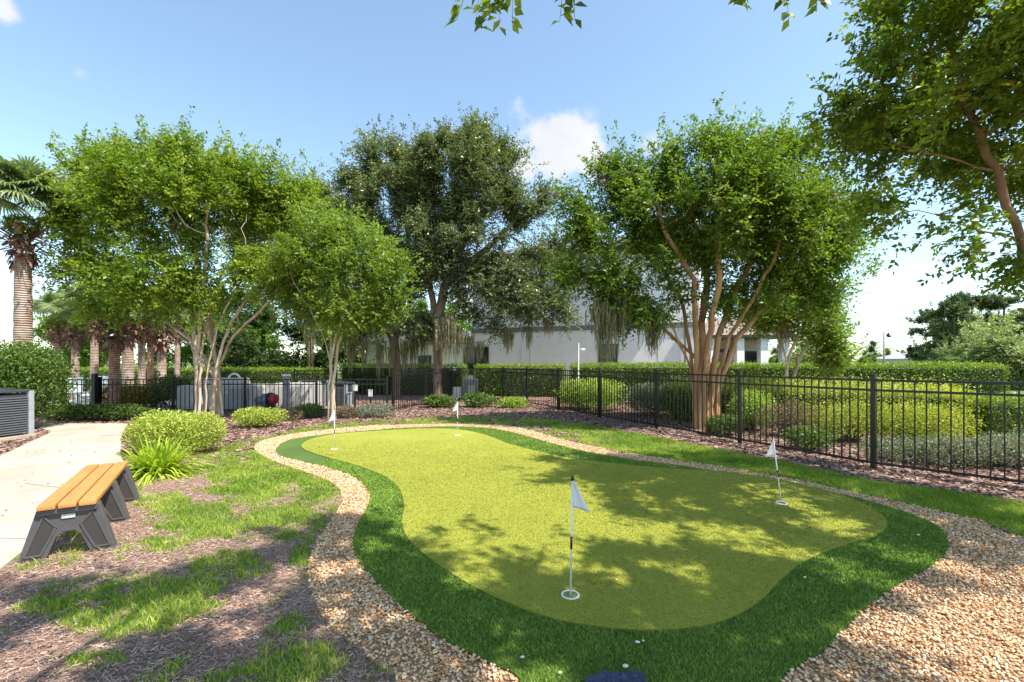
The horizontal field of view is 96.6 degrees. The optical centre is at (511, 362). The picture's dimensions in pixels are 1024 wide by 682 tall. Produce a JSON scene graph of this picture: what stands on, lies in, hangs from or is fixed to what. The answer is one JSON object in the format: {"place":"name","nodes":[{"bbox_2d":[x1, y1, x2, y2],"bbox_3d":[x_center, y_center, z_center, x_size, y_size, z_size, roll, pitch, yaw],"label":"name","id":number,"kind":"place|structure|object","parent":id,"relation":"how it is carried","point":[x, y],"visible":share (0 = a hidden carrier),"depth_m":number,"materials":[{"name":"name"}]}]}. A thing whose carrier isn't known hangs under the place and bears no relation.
{"place":"outdoors","nodes":[
{"label":"outdoors","id":0,"kind":"place"},
{"bbox_2d":[0,423,127,571],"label":"concrete path","id":1,"kind":"structure","parent":0,"point":[39,466],"depth_m":6.93,"materials":[{"name":"beige concrete"}]},
{"bbox_2d":[51,394,175,408],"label":"pool deck","id":2,"kind":"structure","parent":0,"point":[88,400],"depth_m":17.77,"materials":[{"name":"grey concrete"}]},
{"bbox_2d":[33,289,79,395],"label":"palm tree","id":3,"kind":"object","parent":2,"relation":"on","point":[54,327],"visible":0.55,"depth_m":19.81,"materials":[{"name":"green plant"}]},
{"bbox_2d":[34,290,101,399],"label":"palm tree","id":4,"kind":"object","parent":2,"relation":"on","point":[75,346],"visible":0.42,"depth_m":18.87,"materials":[{"name":"plant"}]},
{"bbox_2d":[51,281,128,399],"bbox_3d":[-17.314,-0.878,18.983,2.441,4.996,2.669,0,0,0],"label":"palm tree","id":5,"kind":"object","parent":2,"relation":"on","point":[94,354],"visible":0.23,"depth_m":18.88,"materials":[{"name":"brown plant"}]},
{"bbox_2d":[62,277,150,404],"bbox_3d":[-13.372,-0.695,15.254,2.936,4.629,2.622,0,0,0],"label":"palm tree","id":6,"kind":"object","parent":2,"relation":"on","point":[117,345],"visible":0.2,"depth_m":15.17,"materials":[{"name":"plant"}]},
{"bbox_2d":[111,285,164,390],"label":"palm tree","id":7,"kind":"object","parent":2,"relation":"on","point":[128,363],"visible":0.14,"depth_m":17.39,"materials":[{"name":"brown plant"}]},
{"bbox_2d":[127,309,169,383],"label":"palm tree","id":8,"kind":"object","parent":2,"relation":"on","point":[150,361],"visible":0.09,"depth_m":20.90,"materials":[{"name":"brown plant"}]},
{"bbox_2d":[136,307,166,385],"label":"palm tree","id":9,"kind":"object","parent":2,"relation":"on","point":[141,373],"visible":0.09,"depth_m":18.41,"materials":[{"name":"brown plant"}]},
{"bbox_2d":[135,301,189,387],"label":"palm tree","id":10,"kind":"object","parent":2,"relation":"on","point":[160,348],"visible":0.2,"depth_m":19.86,"materials":[{"name":"brown plant"}]},
{"bbox_2d":[0,394,1023,681],"bbox_3d":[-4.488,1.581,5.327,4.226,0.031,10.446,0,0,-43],"label":"mulch","id":11,"kind":"object","parent":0,"point":[236,642],"visible":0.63,"depth_m":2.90,"materials":[{"name":"brown wood"}]},
{"bbox_2d":[0,388,36,441],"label":"air conditioner","id":12,"kind":"object","parent":11,"relation":"on","point":[16,415],"visible":1,"depth_m":9.44,"materials":[{"name":"metal"}]},
{"bbox_2d":[0,339,80,423],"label":"shrub","id":13,"kind":"object","parent":11,"relation":"on","point":[28,361],"visible":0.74,"depth_m":10.77,"materials":[{"name":"green plant"}]},
{"bbox_2d":[0,153,93,374],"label":"palm tree","id":14,"kind":"object","parent":11,"relation":"on","point":[18,177],"visible":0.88,"depth_m":12.25,"materials":[{"name":"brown plant"}]},
{"bbox_2d":[39,402,82,420],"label":"shrub","id":15,"kind":"object","parent":11,"relation":"on","point":[57,417],"visible":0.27,"depth_m":12.36,"materials":[{"name":"green plant"}]},
{"bbox_2d":[55,402,100,420],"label":"shrub","id":16,"kind":"object","parent":11,"relation":"on","point":[79,414],"visible":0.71,"depth_m":12.30,"materials":[{"name":"green plant"}]},
{"bbox_2d":[18,461,140,563],"bbox_3d":[-4.120,1.373,4.460,0.597,0.453,1.780,0,0,-34],"label":"park bench","id":17,"kind":"object","parent":11,"relation":"on","point":[87,502],"visible":1,"depth_m":3.87,"materials":[{"name":"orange plastic"}]},
{"bbox_2d":[64,377,98,404],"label":"fence gate","id":18,"kind":"structure","parent":11,"relation":"on","point":[81,384],"depth_m":14.29,"materials":[{"name":"black metal"}]},
{"bbox_2d":[91,374,97,403],"bbox_3d":[-13.000,0.980,14.200,0.120,1.240,0.120,0,0,0],"label":"gate post","id":19,"kind":"object","parent":11,"relation":"on","point":[94,387],"visible":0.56,"depth_m":14.14,"materials":[{"name":"black metal"}]},
{"bbox_2d":[82,402,126,420],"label":"shrub","id":20,"kind":"object","parent":11,"relation":"on","point":[98,411],"visible":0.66,"depth_m":12.26,"materials":[{"name":"green plant"}]},
{"bbox_2d":[102,401,152,420],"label":"shrub","id":21,"kind":"object","parent":11,"relation":"on","point":[131,410],"visible":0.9,"depth_m":12.35,"materials":[{"name":"green plant"}]},
{"bbox_2d":[122,385,151,407],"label":"shrub","id":22,"kind":"object","parent":11,"relation":"on","point":[132,394],"visible":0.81,"depth_m":15.50,"materials":[{"name":"green plant"}]},
{"bbox_2d":[141,383,167,406],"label":"shrub","id":23,"kind":"object","parent":11,"relation":"on","point":[154,403],"visible":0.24,"depth_m":15.88,"materials":[{"name":"green plant"}]},
{"bbox_2d":[107,433,221,488],"bbox_3d":[-5.041,1.292,6.425,1.760,0.596,1.804,0,0,0],"label":"strap plant","id":24,"kind":"object","parent":11,"relation":"on","point":[160,460],"visible":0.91,"depth_m":6.37,"materials":[{"name":"green plant"}]},
{"bbox_2d":[146,370,192,406],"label":"shrub","id":25,"kind":"object","parent":11,"relation":"on","point":[163,388],"visible":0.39,"depth_m":15.55,"materials":[{"name":"green plant"}]},
{"bbox_2d":[13,105,331,417],"bbox_3d":[-9.447,-2.674,13.168,8.064,8.656,6.016,0,0,-27],"label":"crepe myrtle","id":26,"kind":"object","parent":11,"relation":"on","point":[119,182],"visible":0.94,"depth_m":12.42,"materials":[{"name":"green plant"}]},
{"bbox_2d":[120,408,228,456],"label":"shrub","id":27,"kind":"object","parent":11,"relation":"on","point":[185,426],"visible":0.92,"depth_m":7.73,"materials":[{"name":"green plant"}]},
{"bbox_2d":[99,376,387,410],"bbox_3d":[-8.475,1.028,14.475,9.024,1.143,0.070,0,0,-2],"label":"metal fence","id":28,"kind":"object","parent":11,"relation":"on","point":[244,379],"visible":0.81,"depth_m":14.45,"materials":[{"name":"black metal"}]},
{"bbox_2d":[177,373,321,410],"bbox_3d":[-8.997,0.983,15.850,4.050,1.235,1.900,0,0,0],"label":"equipment enclosure","id":29,"kind":"object","parent":11,"relation":"on","point":[269,388],"visible":0.61,"depth_m":15.09,"materials":[{"name":"white paint"}]},
{"bbox_2d":[230,406,288,427],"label":"shrub","id":30,"kind":"object","parent":11,"relation":"on","point":[251,416],"visible":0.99,"depth_m":11.02,"materials":[{"name":"green plant"}]},
{"bbox_2d":[266,392,277,410],"bbox_3d":[-7.814,1.295,14.892,0.304,0.610,0.396,0,0,0],"label":"hose reel","id":31,"kind":"object","parent":11,"relation":"on","point":[270,399],"visible":0.69,"depth_m":14.79,"materials":[{"name":"red plastic"}]},
{"bbox_2d":[282,374,290,408],"bbox_3d":[-7.372,1.000,14.900,0.212,1.201,0.212,0,0,0],"label":"timber post","id":32,"kind":"object","parent":11,"relation":"on","point":[286,376],"visible":0.78,"depth_m":14.81,"materials":[{"name":"white paint"}]},
{"bbox_2d":[276,407,304,419],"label":"shrub","id":33,"kind":"object","parent":11,"relation":"on","point":[291,415],"visible":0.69,"depth_m":12.43,"materials":[{"name":"brown plant"}]},
{"bbox_2d":[292,402,325,417],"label":"shrub","id":34,"kind":"object","parent":11,"relation":"on","point":[314,409],"visible":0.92,"depth_m":12.88,"materials":[{"name":"green plant"}]},
{"bbox_2d":[212,113,459,399],"bbox_3d":[-8.003,-4.350,20.293,12.146,12.104,4.880,0,0,16],"label":"live oak","id":35,"kind":"object","parent":11,"relation":"on","point":[367,181],"visible":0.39,"depth_m":18.90,"materials":[{"name":"green plant"}]},
{"bbox_2d":[293,369,378,394],"bbox_3d":[-8.550,0.964,22.250,4.002,1.273,0.070,0,0,-7],"label":"metal fence","id":36,"kind":"object","parent":11,"relation":"on","point":[357,373],"visible":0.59,"depth_m":22.33,"materials":[{"name":"black metal"}]},
{"bbox_2d":[324,381,354,408],"bbox_3d":[-6.063,1.143,16.000,0.880,0.915,0.880,0,0,0],"label":"air conditioner","id":37,"kind":"object","parent":11,"relation":"on","point":[341,395],"visible":0.4,"depth_m":15.63,"materials":[{"name":"metal"}]},
{"bbox_2d":[252,191,431,418],"bbox_3d":[-4.766,-1.519,12.773,4.005,6.342,3.902,0,0,-45],"label":"crepe myrtle","id":38,"kind":"object","parent":11,"relation":"on","point":[328,232],"visible":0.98,"depth_m":12.22,"materials":[{"name":"green plant"}]},
{"bbox_2d":[334,404,358,418],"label":"shrub","id":39,"kind":"object","parent":11,"relation":"on","point":[344,413],"visible":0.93,"depth_m":12.81,"materials":[{"name":"brown plant"}]},
{"bbox_2d":[351,402,396,417],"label":"shrub","id":40,"kind":"object","parent":11,"relation":"on","point":[373,411],"visible":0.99,"depth_m":13.05,"materials":[{"name":"green plant"}]},
{"bbox_2d":[338,362,468,395],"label":"hedge","id":41,"kind":"object","parent":11,"relation":"on","point":[385,371],"visible":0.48,"depth_m":22.26,"materials":[{"name":"green plant"}]},
{"bbox_2d":[419,393,457,407],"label":"shrub","id":42,"kind":"object","parent":11,"relation":"on","point":[442,400],"visible":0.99,"depth_m":15.81,"materials":[{"name":"green plant"}]},
{"bbox_2d":[462,378,477,395],"bbox_3d":[-1.861,1.167,20.400,0.700,0.865,0.700,0,0,0],"label":"air conditioner","id":43,"kind":"object","parent":11,"relation":"on","point":[465,383],"visible":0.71,"depth_m":20.08,"materials":[{"name":"metal"}]},
{"bbox_2d":[460,391,497,407],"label":"shrub","id":44,"kind":"object","parent":11,"relation":"on","point":[479,398],"visible":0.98,"depth_m":15.97,"materials":[{"name":"green plant"}]},
{"bbox_2d":[382,101,586,397],"bbox_3d":[-1.113,-4.323,18.593,8.166,12.062,5.094,0,0,0],"label":"live oak","id":45,"kind":"object","parent":11,"relation":"on","point":[472,154],"visible":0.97,"depth_m":18.01,"materials":[{"name":"green plant"}]},
{"bbox_2d":[0,415,1023,681],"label":"grass","id":46,"kind":"structure","parent":11,"relation":"on","point":[624,441],"depth_m":4.72,"materials":[{"name":"green plant"}]},
{"bbox_2d":[0,399,1023,535],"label":"mulch chips","id":47,"kind":"object","parent":11,"relation":"on","point":[518,414],"visible":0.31,"depth_m":9.71,"materials":[{"name":"brown wood"}]},
{"bbox_2d":[615,382,671,415],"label":"shrub","id":48,"kind":"object","parent":47,"relation":"on","point":[645,400],"visible":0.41,"depth_m":13.65,"materials":[{"name":"green plant"}]},
{"bbox_2d":[795,397,896,442],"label":"shrub","id":49,"kind":"object","parent":47,"relation":"on","point":[862,422],"visible":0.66,"depth_m":8.98,"materials":[{"name":"green plant"}]},
{"bbox_2d":[497,396,529,407],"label":"shrub","id":50,"kind":"object","parent":11,"relation":"on","point":[510,402],"visible":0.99,"depth_m":15.75,"materials":[{"name":"green plant"}]},
{"bbox_2d":[5,427,1023,681],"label":"fallen leaves","id":51,"kind":"object","parent":11,"relation":"on","point":[333,557],"visible":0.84,"depth_m":3.42,"materials":[{"name":"brown plant"}]},
{"bbox_2d":[471,361,566,396],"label":"hedge","id":52,"kind":"object","parent":11,"relation":"on","point":[496,384],"visible":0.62,"depth_m":21.24,"materials":[{"name":"green plant"}]},
{"bbox_2d":[552,377,629,409],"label":"shrub","id":53,"kind":"object","parent":11,"relation":"on","point":[592,393],"visible":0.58,"depth_m":14.95,"materials":[{"name":"green plant"}]},
{"bbox_2d":[445,0,830,35],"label":"crepe myrtle","id":54,"kind":"object","parent":11,"relation":"on","point":[492,7],"visible":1,"depth_m":2.96,"materials":[{"name":"green plant"}]},
{"bbox_2d":[654,384,691,417],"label":"shrub","id":55,"kind":"object","parent":11,"relation":"on","point":[675,403],"visible":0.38,"depth_m":12.35,"materials":[{"name":"green plant"}]},
{"bbox_2d":[392,366,1023,483],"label":"metal fence","id":56,"kind":"object","parent":11,"relation":"on","point":[873,390],"visible":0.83,"depth_m":8.75,"materials":[{"name":"black metal"}]},
{"bbox_2d":[527,89,890,429],"bbox_3d":[4.660,-2.195,10.896,7.971,7.701,4.622,0,0,20],"label":"crepe myrtle","id":57,"kind":"object","parent":11,"relation":"on","point":[745,222],"visible":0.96,"depth_m":10.43,"materials":[{"name":"green plant"}]},
{"bbox_2d":[704,413,742,435],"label":"shrub","id":58,"kind":"object","parent":11,"relation":"on","point":[722,424],"visible":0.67,"depth_m":9.79,"materials":[{"name":"green plant"}]},
{"bbox_2d":[726,387,777,429],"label":"shrub","id":59,"kind":"object","parent":11,"relation":"on","point":[746,404],"visible":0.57,"depth_m":10.45,"materials":[{"name":"green plant"}]},
{"bbox_2d":[753,398,827,436],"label":"shrub","id":60,"kind":"object","parent":11,"relation":"on","point":[794,422],"visible":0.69,"depth_m":9.74,"materials":[{"name":"green plant"}]},
{"bbox_2d":[568,360,1014,402],"bbox_3d":[9.635,0.809,17.736,14.966,1.887,1.672,0,0,16],"label":"hedge","id":61,"kind":"object","parent":11,"relation":"on","point":[991,374],"visible":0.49,"depth_m":16.63,"materials":[{"name":"green plant"}]},
{"bbox_2d":[737,256,870,387],"bbox_3d":[9.416,-1.027,15.071,4.268,5.362,3.118,0,0,-33],"label":"crepe myrtle","id":62,"kind":"object","parent":11,"relation":"on","point":[835,350],"visible":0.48,"depth_m":14.96,"materials":[{"name":"green plant"}]},
{"bbox_2d":[780,424,837,449],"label":"shrub","id":63,"kind":"object","parent":11,"relation":"on","point":[808,436],"visible":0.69,"depth_m":8.15,"materials":[{"name":"green plant"}]},
{"bbox_2d":[660,367,992,437],"bbox_3d":[7.155,1.075,11.430,6.903,1.923,2.203,0,0,31],"label":"shrub row","id":64,"kind":"object","parent":11,"relation":"on","point":[931,398],"visible":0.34,"depth_m":10.65,"materials":[{"name":"green plant"}]},
{"bbox_2d":[855,434,952,464],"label":"shrub","id":65,"kind":"object","parent":11,"relation":"on","point":[886,445],"visible":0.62,"depth_m":7.21,"materials":[{"name":"green plant"}]},
{"bbox_2d":[796,0,1023,315],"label":"crepe myrtle","id":66,"kind":"object","parent":11,"relation":"on","point":[988,59],"visible":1,"depth_m":4.82,"materials":[{"name":"green plant"}]},
{"bbox_2d":[864,399,984,444],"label":"shrub","id":67,"kind":"object","parent":11,"relation":"on","point":[932,416],"visible":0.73,"depth_m":8.40,"materials":[{"name":"green plant"}]},
{"bbox_2d":[907,432,1006,468],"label":"shrub","id":68,"kind":"object","parent":11,"relation":"on","point":[957,454],"visible":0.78,"depth_m":6.84,"materials":[{"name":"green plant"}]},
{"bbox_2d":[955,431,1023,468],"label":"shrub","id":69,"kind":"object","parent":11,"relation":"on","point":[1011,451],"visible":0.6,"depth_m":6.81,"materials":[{"name":"green plant"}]},
{"bbox_2d":[0,0,1023,362],"label":"sky","id":70,"kind":"structure","parent":0,"point":[304,74],"materials":[{"name":"blue"}]},
{"bbox_2d":[39,363,1023,393],"bbox_3d":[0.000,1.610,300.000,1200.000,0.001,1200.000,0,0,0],"label":"ground","id":71,"kind":"structure","parent":0,"point":[339,375],"depth_m":138.53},
{"bbox_2d":[33,287,121,367],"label":"broadleaf tree","id":72,"kind":"object","parent":71,"relation":"on","point":[56,320],"visible":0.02,"depth_m":33.56,"materials":[{"name":"green plant"}]},
{"bbox_2d":[33,308,153,370],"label":"broadleaf tree","id":73,"kind":"object","parent":71,"relation":"on","point":[39,330],"visible":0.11,"depth_m":28.96,"materials":[{"name":"green plant"}]},
{"bbox_2d":[120,270,236,370],"bbox_3d":[-22.077,-1.970,29.525,7.936,8.993,6.361,0,0,41],"label":"broadleaf tree","id":74,"kind":"object","parent":71,"relation":"on","point":[187,357],"visible":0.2,"depth_m":29.04,"materials":[{"name":"green plant"}]},
{"bbox_2d":[165,298,196,376],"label":"palm tree","id":75,"kind":"object","parent":71,"relation":"on","point":[177,358],"visible":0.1,"depth_m":23.92,"materials":[{"name":"brown plant"}]},
{"bbox_2d":[52,365,329,390],"bbox_3d":[-18.246,0.968,25.750,15.908,1.662,1.690,0,0,2],"label":"hedge","id":76,"kind":"object","parent":71,"relation":"on","point":[267,373],"visible":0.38,"depth_m":25.16,"materials":[{"name":"green plant"}]},
{"bbox_2d":[187,294,288,370],"bbox_3d":[-21.106,-1.547,35.818,7.479,8.732,4.800,0,0,-31],"label":"broadleaf tree","id":77,"kind":"object","parent":71,"relation":"on","point":[218,345],"visible":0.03,"depth_m":35.10,"materials":[{"name":"green plant"}]},
{"bbox_2d":[192,287,289,370],"bbox_3d":[-16.322,-1.075,27.512,6.357,7.422,4.080,0,0,25],"label":"broadleaf tree","id":78,"kind":"object","parent":71,"relation":"on","point":[239,344],"visible":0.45,"depth_m":27.08,"materials":[{"name":"green plant"}]},
{"bbox_2d":[232,298,297,367],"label":"broadleaf tree","id":79,"kind":"object","parent":71,"relation":"on","point":[268,344],"visible":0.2,"depth_m":32.60,"materials":[{"name":"green plant"}]},
{"bbox_2d":[258,281,372,380],"bbox_3d":[-11.790,-1.547,27.015,7.479,8.732,4.800,0,0,25],"label":"broadleaf tree","id":80,"kind":"object","parent":71,"relation":"on","point":[321,358],"visible":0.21,"depth_m":26.52,"materials":[{"name":"green plant"}]},
{"bbox_2d":[444,299,472,331],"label":"broadleaf tree","id":81,"kind":"object","parent":71,"relation":"on","point":[456,321],"visible":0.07,"depth_m":41.82,"materials":[{"name":"green plant"}]},
{"bbox_2d":[366,236,701,385],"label":"clubhouse","id":82,"kind":"structure","parent":71,"relation":"on","point":[545,349],"depth_m":23.33,"materials":[{"name":"white paint"}]},
{"bbox_2d":[463,347,488,374],"bbox_3d":[-2.009,-0.075,25.375,1.550,1.550,0.100,0,0,23],"label":"window","id":83,"kind":"structure","parent":82,"relation":"in","point":[471,360],"depth_m":25.37,"materials":[{"name":"grey glass"}]},
{"bbox_2d":[598,344,617,367],"bbox_3d":[4.726,-0.275,22.506,0.950,1.250,0.100,0,0,23],"label":"window","id":84,"kind":"structure","parent":82,"relation":"in","point":[616,352],"depth_m":22.44,"materials":[{"name":"grey glass"}]},
{"bbox_2d":[705,318,794,367],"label":"porch wing","id":85,"kind":"structure","parent":71,"relation":"on","point":[752,351],"depth_m":21.28,"materials":[{"name":"white paint"}]},
{"bbox_2d":[745,351,756,367],"bbox_3d":[12.300,0.100,23.060,1.000,1.300,0.070,0,0,0],"label":"window","id":86,"kind":"structure","parent":85,"relation":"in","point":[751,356],"depth_m":23.03,"materials":[{"name":"black glass"}]},
{"bbox_2d":[789,337,866,367],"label":"broadleaf tree","id":87,"kind":"object","parent":71,"relation":"on","point":[805,358],"visible":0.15,"depth_m":20.03,"materials":[{"name":"green plant"}]},
{"bbox_2d":[852,347,878,363],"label":"broadleaf tree","id":88,"kind":"object","parent":71,"relation":"on","point":[865,358],"visible":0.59,"depth_m":61.55,"materials":[{"name":"green plant"}]},
{"bbox_2d":[863,340,882,366],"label":"broadleaf tree","id":89,"kind":"object","parent":71,"relation":"on","point":[871,350],"visible":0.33,"depth_m":111.80,"materials":[{"name":"green plant"}]},
{"bbox_2d":[896,309,948,362],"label":"pine tree","id":90,"kind":"object","parent":71,"relation":"on","point":[919,320],"visible":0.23,"depth_m":56.37,"materials":[{"name":"green plant"}]},
{"bbox_2d":[913,327,966,368],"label":"broadleaf tree","id":91,"kind":"object","parent":71,"relation":"on","point":[933,356],"visible":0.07,"depth_m":47.42,"materials":[{"name":"green plant"}]},
{"bbox_2d":[925,342,958,368],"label":"broadleaf tree","id":92,"kind":"object","parent":71,"relation":"on","point":[943,358],"visible":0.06,"depth_m":46.13,"materials":[{"name":"green plant"}]},
{"bbox_2d":[907,299,992,360],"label":"pine tree","id":93,"kind":"object","parent":71,"relation":"on","point":[952,312],"visible":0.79,"depth_m":47.66,"materials":[{"name":"green plant"}]},
{"bbox_2d":[931,290,1016,344],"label":"pine tree","id":94,"kind":"object","parent":71,"relation":"on","point":[961,295],"visible":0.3,"depth_m":49.33,"materials":[{"name":"green plant"}]},
{"bbox_2d":[946,317,1022,370],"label":"broadleaf tree","id":95,"kind":"object","parent":71,"relation":"on","point":[960,349],"visible":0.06,"depth_m":33.22,"materials":[{"name":"green plant"}]},
{"bbox_2d":[951,309,1023,389],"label":"broadleaf tree","id":96,"kind":"object","parent":71,"relation":"on","point":[998,348],"visible":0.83,"depth_m":26.45,"materials":[{"name":"green plant"}]},
{"bbox_2d":[962,387,1023,437],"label":"shrub","id":97,"kind":"object","parent":71,"relation":"on","point":[998,413],"visible":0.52,"depth_m":9.45,"materials":[{"name":"green plant"}]},
{"bbox_2d":[967,292,1023,342],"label":"pine tree","id":98,"kind":"object","parent":71,"relation":"on","point":[994,302],"visible":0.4,"depth_m":49.47,"materials":[{"name":"green plant"}]},
{"bbox_2d":[301,428,886,631],"bbox_3d":[-0.118,1.608,7.168,4.880,0.084,8.871,0,0,-34],"label":"putting green","id":99,"kind":"object","parent":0,"point":[421,434],"visible":0.67,"depth_m":4.22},
{"bbox_2d":[561,476,589,599],"bbox_3d":[0.418,1.183,3.078,0.179,0.827,0.124,0,0,-23],"label":"golf flag","id":100,"kind":"object","parent":99,"relation":"on","point":[577,501],"visible":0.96,"depth_m":3.06,"materials":[{"name":"white fabric"}]},
{"bbox_2d":[301,436,886,629],"bbox_3d":[-0.058,1.562,7.082,4.886,0.009,8.673,0,0,-34],"label":"green pile","id":101,"kind":"object","parent":99,"relation":"on","point":[877,518],"visible":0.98,"depth_m":4.62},
{"bbox_2d":[765,439,787,504],"bbox_3d":[2.936,1.224,5.072,0.249,0.745,0.124,0,0,0],"label":"golf flag","id":102,"kind":"object","parent":99,"relation":"on","point":[771,451],"visible":0.94,"depth_m":5.07,"materials":[{"name":"white fabric"}]},
{"bbox_2d":[254,423,1023,681],"bbox_3d":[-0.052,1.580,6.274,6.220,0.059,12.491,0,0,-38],"label":"gravel","id":103,"kind":"structure","parent":0,"point":[893,668],"depth_m":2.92,"materials":[{"name":"beige gravel"}]},
{"bbox_2d":[275,426,948,681],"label":"turf fringe","id":104,"kind":"object","parent":103,"relation":"on","point":[291,449],"visible":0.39,"depth_m":2.65,"materials":[{"name":"green plant"}]},
{"bbox_2d":[584,670,646,681],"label":"liner scrap","id":105,"kind":"object","parent":104,"relation":"on","point":[619,676],"visible":1,"depth_m":2.24,"materials":[{"name":"blue plastic"}]},
{"bbox_2d":[317,427,949,681],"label":"turf pile","id":106,"kind":"object","parent":104,"relation":"on","point":[367,476],"visible":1,"depth_m":3.06,"materials":[{"name":"green plant"}]},
{"bbox_2d":[877,352,928,368],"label":"house","id":107,"kind":"structure","parent":0,"point":[897,357],"depth_m":67.36,"materials":[{"name":"beige paint"}]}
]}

